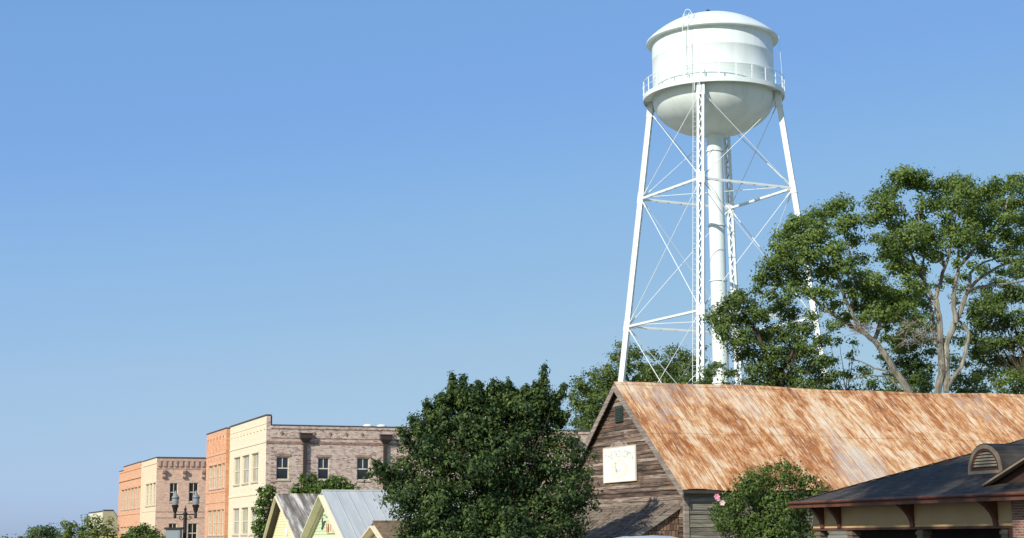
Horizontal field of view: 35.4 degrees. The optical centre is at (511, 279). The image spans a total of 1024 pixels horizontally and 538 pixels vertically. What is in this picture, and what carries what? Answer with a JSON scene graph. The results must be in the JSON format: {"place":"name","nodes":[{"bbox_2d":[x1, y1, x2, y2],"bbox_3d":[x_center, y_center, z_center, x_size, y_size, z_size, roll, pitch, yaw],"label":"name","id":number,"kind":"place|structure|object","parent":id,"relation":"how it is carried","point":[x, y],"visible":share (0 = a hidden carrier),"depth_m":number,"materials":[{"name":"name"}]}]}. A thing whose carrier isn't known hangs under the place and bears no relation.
{"place":"outdoors","nodes":[
{"label":"outdoors","id":0,"kind":"place"},
{"bbox_2d":[89,510,117,537],"bbox_3d":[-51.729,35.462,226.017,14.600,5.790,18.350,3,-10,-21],"label":"shop building","id":1,"kind":"structure","parent":0,"point":[105,514],"depth_m":218.04,"materials":[{"name":"beige paint"}]},
{"bbox_2d":[117,461,141,537],"bbox_3d":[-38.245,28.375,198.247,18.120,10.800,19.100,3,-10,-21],"label":"brick building","id":2,"kind":"structure","parent":0,"point":[129,481],"depth_m":195.39,"materials":[{"name":"orange brick"}]},
{"bbox_2d":[120,490,123,510],"bbox_3d":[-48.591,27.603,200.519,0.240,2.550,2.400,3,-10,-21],"label":"window","id":3,"kind":"structure","parent":2,"relation":"in","point":[123,490],"depth_m":201.12,"materials":[{"name":"beige glass"}]},
{"bbox_2d":[124,490,126,509],"bbox_3d":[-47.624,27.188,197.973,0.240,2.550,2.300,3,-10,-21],"label":"window","id":4,"kind":"structure","parent":2,"relation":"in","point":[126,490],"depth_m":198.66,"materials":[{"name":"beige paint"}]},
{"bbox_2d":[127,489,129,509],"bbox_3d":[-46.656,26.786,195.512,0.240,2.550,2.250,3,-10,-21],"label":"window","id":5,"kind":"structure","parent":2,"relation":"in","point":[129,489],"depth_m":196.13,"materials":[{"name":"beige glass"}]},
{"bbox_2d":[130,488,133,509],"bbox_3d":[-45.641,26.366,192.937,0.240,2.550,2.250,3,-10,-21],"label":"window","id":6,"kind":"structure","parent":2,"relation":"in","point":[132,488],"depth_m":193.49,"materials":[{"name":"beige paint"}]},
{"bbox_2d":[133,487,136,508],"bbox_3d":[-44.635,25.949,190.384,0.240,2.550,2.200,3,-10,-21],"label":"window","id":7,"kind":"structure","parent":2,"relation":"in","point":[136,487],"depth_m":191.02,"materials":[{"name":"beige paint"}]},
{"bbox_2d":[140,457,205,537],"bbox_3d":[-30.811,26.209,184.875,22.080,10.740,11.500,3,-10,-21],"label":"brick building","id":8,"kind":"structure","parent":0,"point":[163,479],"depth_m":177.50,"materials":[{"name":"brown brick"}]},
{"bbox_2d":[145,484,148,506],"bbox_3d":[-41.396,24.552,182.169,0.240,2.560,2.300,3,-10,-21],"label":"window","id":9,"kind":"structure","parent":8,"relation":"in","point":[148,484],"depth_m":182.66,"materials":[{"name":"beige paint"}]},
{"bbox_2d":[148,484,151,506],"bbox_3d":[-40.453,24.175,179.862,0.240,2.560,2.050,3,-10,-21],"label":"window","id":10,"kind":"structure","parent":8,"relation":"in","point":[151,484],"depth_m":180.46,"materials":[{"name":"beige paint"}]},
{"bbox_2d":[152,483,155,505],"bbox_3d":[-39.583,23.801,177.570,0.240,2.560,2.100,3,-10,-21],"label":"window","id":11,"kind":"structure","parent":8,"relation":"in","point":[154,483],"depth_m":178.14,"materials":[{"name":"beige paint"}]},
{"bbox_2d":[168,483,177,502],"bbox_3d":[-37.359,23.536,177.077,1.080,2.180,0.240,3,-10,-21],"label":"window","id":12,"kind":"structure","parent":8,"relation":"in","point":[173,486],"depth_m":177.19,"materials":[{"name":"glass"}]},
{"bbox_2d":[169,523,176,529],"bbox_3d":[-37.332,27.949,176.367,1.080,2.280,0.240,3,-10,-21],"label":"window","id":13,"kind":"structure","parent":8,"relation":"in","point":[170,524],"depth_m":176.58,"materials":[{"name":"glass"}]},
{"bbox_2d":[188,523,196,537],"bbox_3d":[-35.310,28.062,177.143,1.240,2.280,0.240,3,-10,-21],"label":"window","id":14,"kind":"structure","parent":8,"relation":"in","point":[192,527],"depth_m":177.27,"materials":[{"name":"glass"}]},
{"bbox_2d":[188,483,197,502],"bbox_3d":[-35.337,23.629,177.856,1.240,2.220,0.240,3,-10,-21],"label":"window","id":15,"kind":"structure","parent":8,"relation":"in","point":[193,487],"depth_m":177.97,"materials":[{"name":"glass"}]},
{"bbox_2d":[0,0,1023,537],"label":"sky","id":16,"kind":"structure","parent":0,"point":[215,215],"materials":[{"name":"blue"}]},
{"bbox_2d":[616,535,676,537],"bbox_3d":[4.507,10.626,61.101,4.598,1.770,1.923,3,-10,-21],"label":"parked van","id":17,"kind":"object","parent":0,"point":[647,536],"visible":1,"depth_m":61.01,"materials":[{"name":"silver metal"}]},
{"bbox_2d":[618,9,829,387],"bbox_3d":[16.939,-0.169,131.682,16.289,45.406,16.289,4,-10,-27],"label":"water tower","id":18,"kind":"structure","parent":0,"point":[714,84],"depth_m":130.80,"materials":[{"name":"white metal"}]},
{"bbox_2d":[549,382,1023,537],"bbox_3d":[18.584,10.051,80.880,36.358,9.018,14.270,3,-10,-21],"label":"barn","id":19,"kind":"structure","parent":0,"point":[698,446],"depth_m":75.49,"materials":[{"name":"metal"}]},
{"bbox_2d":[603,441,636,482],"bbox_3d":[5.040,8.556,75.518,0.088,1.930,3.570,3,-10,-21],"label":"wall sign","id":20,"kind":"object","parent":19,"relation":"attached to","point":[619,461],"visible":1,"depth_m":75.42,"materials":[{"name":"beige paint"}]},
{"label":"ground","id":21,"kind":"structure","parent":0,"visible":0},
{"bbox_2d":[23,522,63,537],"bbox_3d":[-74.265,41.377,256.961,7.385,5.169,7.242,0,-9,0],"label":"street tree","id":22,"kind":"object","parent":21,"relation":"on","point":[41,531],"visible":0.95,"depth_m":256.10,"materials":[{"name":"green plant"}]},
{"bbox_2d":[56,514,117,537],"bbox_3d":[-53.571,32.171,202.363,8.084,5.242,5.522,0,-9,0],"label":"street tree","id":23,"kind":"object","parent":21,"relation":"on","point":[104,530],"visible":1,"depth_m":202.18,"materials":[{"name":"green plant"}]},
{"bbox_2d":[116,522,165,537],"bbox_3d":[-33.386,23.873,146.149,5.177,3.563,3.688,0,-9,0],"label":"street tree","id":24,"kind":"object","parent":21,"relation":"on","point":[142,530],"visible":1,"depth_m":145.94,"materials":[{"name":"green plant"}]},
{"bbox_2d":[164,527,183,537],"bbox_3d":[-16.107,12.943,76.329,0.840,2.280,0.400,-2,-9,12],"label":"notice board","id":25,"kind":"object","parent":21,"relation":"on","point":[175,532],"visible":1,"depth_m":76.33,"materials":[{"name":"blue paint"}]},
{"bbox_2d":[172,490,199,537],"bbox_3d":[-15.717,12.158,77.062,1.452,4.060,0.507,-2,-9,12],"label":"street lamp","id":26,"kind":"object","parent":21,"relation":"on","point":[195,500],"visible":1,"depth_m":77.12,"materials":[{"name":"black metal"}]},
{"bbox_2d":[204,427,229,537],"bbox_3d":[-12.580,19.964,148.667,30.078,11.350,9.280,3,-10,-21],"label":"brick building","id":27,"kind":"structure","parent":21,"relation":"on","point":[217,484],"depth_m":142.60,"materials":[{"name":"orange brick"}]},
{"bbox_2d":[206,511,211,536],"bbox_3d":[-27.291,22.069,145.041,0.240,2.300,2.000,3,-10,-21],"label":"window","id":28,"kind":"structure","parent":27,"relation":"in","point":[210,512],"depth_m":145.50,"materials":[{"name":"beige paint"}]},
{"bbox_2d":[207,466,212,490],"bbox_3d":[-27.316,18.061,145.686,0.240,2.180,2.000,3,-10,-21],"label":"window","id":29,"kind":"structure","parent":27,"relation":"in","point":[211,468],"depth_m":146.11,"materials":[{"name":"beige glass"}]},
{"bbox_2d":[211,510,215,536],"bbox_3d":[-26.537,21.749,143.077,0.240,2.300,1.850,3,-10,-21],"label":"window","id":30,"kind":"structure","parent":27,"relation":"in","point":[214,518],"depth_m":143.49,"materials":[{"name":"beige paint"}]},
{"bbox_2d":[212,465,216,489],"bbox_3d":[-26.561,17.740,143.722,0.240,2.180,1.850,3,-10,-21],"label":"window","id":31,"kind":"structure","parent":27,"relation":"in","point":[215,475],"depth_m":144.10,"materials":[{"name":"beige paint"}]},
{"bbox_2d":[215,510,219,535],"bbox_3d":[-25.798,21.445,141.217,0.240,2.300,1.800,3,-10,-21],"label":"window","id":32,"kind":"structure","parent":27,"relation":"in","point":[218,510],"depth_m":141.68,"materials":[{"name":"beige glass"}]},
{"bbox_2d":[216,464,220,488],"bbox_3d":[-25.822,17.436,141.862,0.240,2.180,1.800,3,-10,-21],"label":"window","id":33,"kind":"structure","parent":27,"relation":"in","point":[220,464],"depth_m":142.36,"materials":[{"name":"beige paint"}]},
{"bbox_2d":[220,510,223,535],"bbox_3d":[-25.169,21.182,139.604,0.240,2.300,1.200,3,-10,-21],"label":"window","id":34,"kind":"structure","parent":27,"relation":"in","point":[223,510],"depth_m":140.00,"materials":[{"name":"beige glass"}]},
{"bbox_2d":[221,464,224,488],"bbox_3d":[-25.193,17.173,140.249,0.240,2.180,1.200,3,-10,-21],"label":"window","id":35,"kind":"structure","parent":27,"relation":"in","point":[224,464],"depth_m":140.61,"materials":[{"name":"beige glass"}]},
{"bbox_2d":[249,480,279,537],"bbox_3d":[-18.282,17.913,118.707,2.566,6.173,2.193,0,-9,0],"label":"tree","id":36,"kind":"object","parent":21,"relation":"on","point":[267,494],"visible":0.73,"depth_m":118.56,"materials":[{"name":"green plant"}]},
{"bbox_2d":[263,494,319,537],"bbox_3d":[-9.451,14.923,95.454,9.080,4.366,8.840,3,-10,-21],"label":"cottage","id":37,"kind":"structure","parent":21,"relation":"on","point":[291,513],"depth_m":94.68,"materials":[{"name":"grey metal"}]},
{"bbox_2d":[288,473,314,493],"bbox_3d":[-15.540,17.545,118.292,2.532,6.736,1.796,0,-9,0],"label":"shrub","id":38,"kind":"object","parent":21,"relation":"on","point":[299,490],"visible":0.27,"depth_m":118.51,"materials":[{"name":"plant"}]},
{"bbox_2d":[302,472,321,493],"bbox_3d":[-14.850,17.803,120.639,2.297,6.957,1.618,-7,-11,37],"label":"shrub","id":39,"kind":"object","parent":21,"relation":"on","point":[312,479],"visible":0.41,"depth_m":120.90,"materials":[{"name":"plant"}]},
{"bbox_2d":[314,474,359,493],"bbox_3d":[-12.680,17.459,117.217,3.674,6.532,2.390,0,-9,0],"label":"hedge shrub","id":40,"kind":"object","parent":21,"relation":"on","point":[331,483],"visible":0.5,"depth_m":117.31,"materials":[{"name":"green plant"}]},
{"bbox_2d":[300,490,476,537],"bbox_3d":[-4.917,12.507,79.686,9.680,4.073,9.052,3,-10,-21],"label":"cottage","id":41,"kind":"structure","parent":21,"relation":"on","point":[351,513],"depth_m":77.62,"materials":[{"name":"metal"}]},
{"bbox_2d":[326,522,334,532],"bbox_3d":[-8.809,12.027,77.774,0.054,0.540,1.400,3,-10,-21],"label":"shop sign","id":42,"kind":"object","parent":41,"relation":"attached to","point":[329,528],"visible":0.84,"depth_m":77.88,"materials":[{"name":"white paint"}]},
{"bbox_2d":[361,520,435,537],"bbox_3d":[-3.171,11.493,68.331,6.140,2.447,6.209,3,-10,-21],"label":"cottage","id":43,"kind":"structure","parent":21,"relation":"on","point":[379,528],"depth_m":67.01,"materials":[{"name":"beige"}]},
{"bbox_2d":[228,414,589,537],"bbox_3d":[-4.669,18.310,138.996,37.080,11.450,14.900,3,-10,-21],"label":"brick building","id":44,"kind":"structure","parent":21,"relation":"on","point":[263,448],"depth_m":129.05,"materials":[{"name":"beige paint"}]},
{"bbox_2d":[232,509,238,535],"bbox_3d":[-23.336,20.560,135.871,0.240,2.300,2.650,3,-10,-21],"label":"window","id":45,"kind":"structure","parent":44,"relation":"in","point":[236,511],"depth_m":136.22,"materials":[{"name":"beige glass"}]},
{"bbox_2d":[233,457,239,486],"bbox_3d":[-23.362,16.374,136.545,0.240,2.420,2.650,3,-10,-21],"label":"window","id":46,"kind":"structure","parent":44,"relation":"in","point":[237,460],"depth_m":136.89,"materials":[{"name":"grey glass"}]},
{"bbox_2d":[240,508,247,535],"bbox_3d":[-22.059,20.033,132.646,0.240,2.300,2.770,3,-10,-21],"label":"window","id":47,"kind":"structure","parent":44,"relation":"in","point":[245,510],"depth_m":133.06,"materials":[{"name":"beige glass"}]},
{"bbox_2d":[241,455,248,484],"bbox_3d":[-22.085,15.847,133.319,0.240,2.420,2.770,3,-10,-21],"label":"window","id":48,"kind":"structure","parent":44,"relation":"in","point":[246,458],"depth_m":133.68,"materials":[{"name":"beige paint"}]},
{"bbox_2d":[249,507,256,535],"bbox_3d":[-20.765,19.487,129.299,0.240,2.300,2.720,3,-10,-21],"label":"window","id":49,"kind":"structure","parent":44,"relation":"in","point":[253,517],"depth_m":129.89,"materials":[{"name":"beige glass"}]},
{"bbox_2d":[250,453,258,483],"bbox_3d":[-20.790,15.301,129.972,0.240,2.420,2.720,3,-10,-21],"label":"window","id":50,"kind":"structure","parent":44,"relation":"in","point":[255,456],"depth_m":130.32,"materials":[{"name":"grey glass"}]},
{"bbox_2d":[275,457,289,480],"bbox_3d":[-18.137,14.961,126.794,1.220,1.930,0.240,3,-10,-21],"label":"window","id":51,"kind":"structure","parent":44,"relation":"in","point":[282,463],"depth_m":126.88,"materials":[{"name":"glass"}]},
{"bbox_2d":[318,457,328,480],"bbox_3d":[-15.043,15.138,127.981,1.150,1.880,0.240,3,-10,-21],"label":"window","id":52,"kind":"structure","parent":44,"relation":"in","point":[323,463],"depth_m":128.09,"materials":[{"name":"glass"}]},
{"bbox_2d":[356,458,370,481],"bbox_3d":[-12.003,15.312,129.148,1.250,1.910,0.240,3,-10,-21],"label":"window","id":53,"kind":"structure","parent":44,"relation":"in","point":[362,463],"depth_m":129.22,"materials":[{"name":"glass"}]},
{"bbox_2d":[362,360,603,537],"bbox_3d":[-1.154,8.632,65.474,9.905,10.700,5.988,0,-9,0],"label":"foreground tree","id":54,"kind":"object","parent":21,"relation":"on","point":[514,421],"visible":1,"depth_m":65.15,"materials":[{"name":"green plant"}]},
{"bbox_2d":[564,340,712,430],"bbox_3d":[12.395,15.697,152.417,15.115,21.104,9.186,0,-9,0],"label":"loose tree","id":55,"kind":"object","parent":21,"relation":"on","point":[603,386],"visible":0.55,"depth_m":152.94,"materials":[{"name":"green plant"}]},
{"bbox_2d":[691,284,845,389],"bbox_3d":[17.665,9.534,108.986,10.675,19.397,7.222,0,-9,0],"label":"dense tree","id":56,"kind":"object","parent":21,"relation":"on","point":[775,373],"visible":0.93,"depth_m":108.72,"materials":[{"name":"green plant"}]},
{"bbox_2d":[707,455,832,537],"bbox_3d":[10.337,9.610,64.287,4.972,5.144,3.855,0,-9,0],"label":"flowering shrub","id":57,"kind":"object","parent":21,"relation":"on","point":[763,504],"visible":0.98,"depth_m":63.87,"materials":[{"name":"green plant"}]},
{"bbox_2d":[813,333,867,390],"bbox_3d":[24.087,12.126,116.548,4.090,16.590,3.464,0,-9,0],"label":"understory tree","id":58,"kind":"object","parent":21,"relation":"on","point":[847,373],"visible":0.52,"depth_m":117.24,"materials":[{"name":"green plant"}]},
{"bbox_2d":[749,191,936,392],"bbox_3d":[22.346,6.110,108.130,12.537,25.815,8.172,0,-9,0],"label":"leaning tree","id":59,"kind":"object","parent":21,"relation":"on","point":[889,303],"visible":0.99,"depth_m":108.36,"materials":[{"name":"green plant"}]},
{"bbox_2d":[788,438,1023,537],"bbox_3d":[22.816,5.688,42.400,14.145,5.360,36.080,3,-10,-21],"label":"pavilion","id":60,"kind":"structure","parent":21,"relation":"on","point":[978,492],"depth_m":50.59,"materials":[{"name":"grey metal"}]},
{"bbox_2d":[855,268,967,392],"bbox_3d":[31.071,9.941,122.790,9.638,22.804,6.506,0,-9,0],"label":"understory tree","id":61,"kind":"object","parent":21,"relation":"on","point":[915,363],"visible":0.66,"depth_m":122.95,"materials":[{"name":"green plant"}]},
{"bbox_2d":[859,163,1023,392],"bbox_3d":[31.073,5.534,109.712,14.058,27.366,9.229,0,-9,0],"label":"tall tree","id":62,"kind":"object","parent":21,"relation":"on","point":[896,251],"visible":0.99,"depth_m":109.98,"materials":[{"name":"green plant"}]},
{"bbox_2d":[950,370,998,392],"bbox_3d":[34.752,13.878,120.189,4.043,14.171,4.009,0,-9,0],"label":"understory tree","id":63,"kind":"object","parent":21,"relation":"on","point":[968,382],"visible":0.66,"depth_m":120.95,"materials":[{"name":"green plant"}]},
{"bbox_2d":[954,257,1023,386],"bbox_3d":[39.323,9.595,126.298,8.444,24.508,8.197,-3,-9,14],"label":"shade tree","id":64,"kind":"object","parent":21,"relation":"on","point":[989,303],"visible":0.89,"depth_m":126.79,"materials":[{"name":"green plant"}]},
{"bbox_2d":[988,364,1023,393],"bbox_3d":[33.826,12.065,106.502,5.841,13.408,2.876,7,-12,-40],"label":"tree","id":65,"kind":"object","parent":21,"relation":"on","point":[1013,376],"visible":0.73,"depth_m":106.16,"materials":[{"name":"green plant"}]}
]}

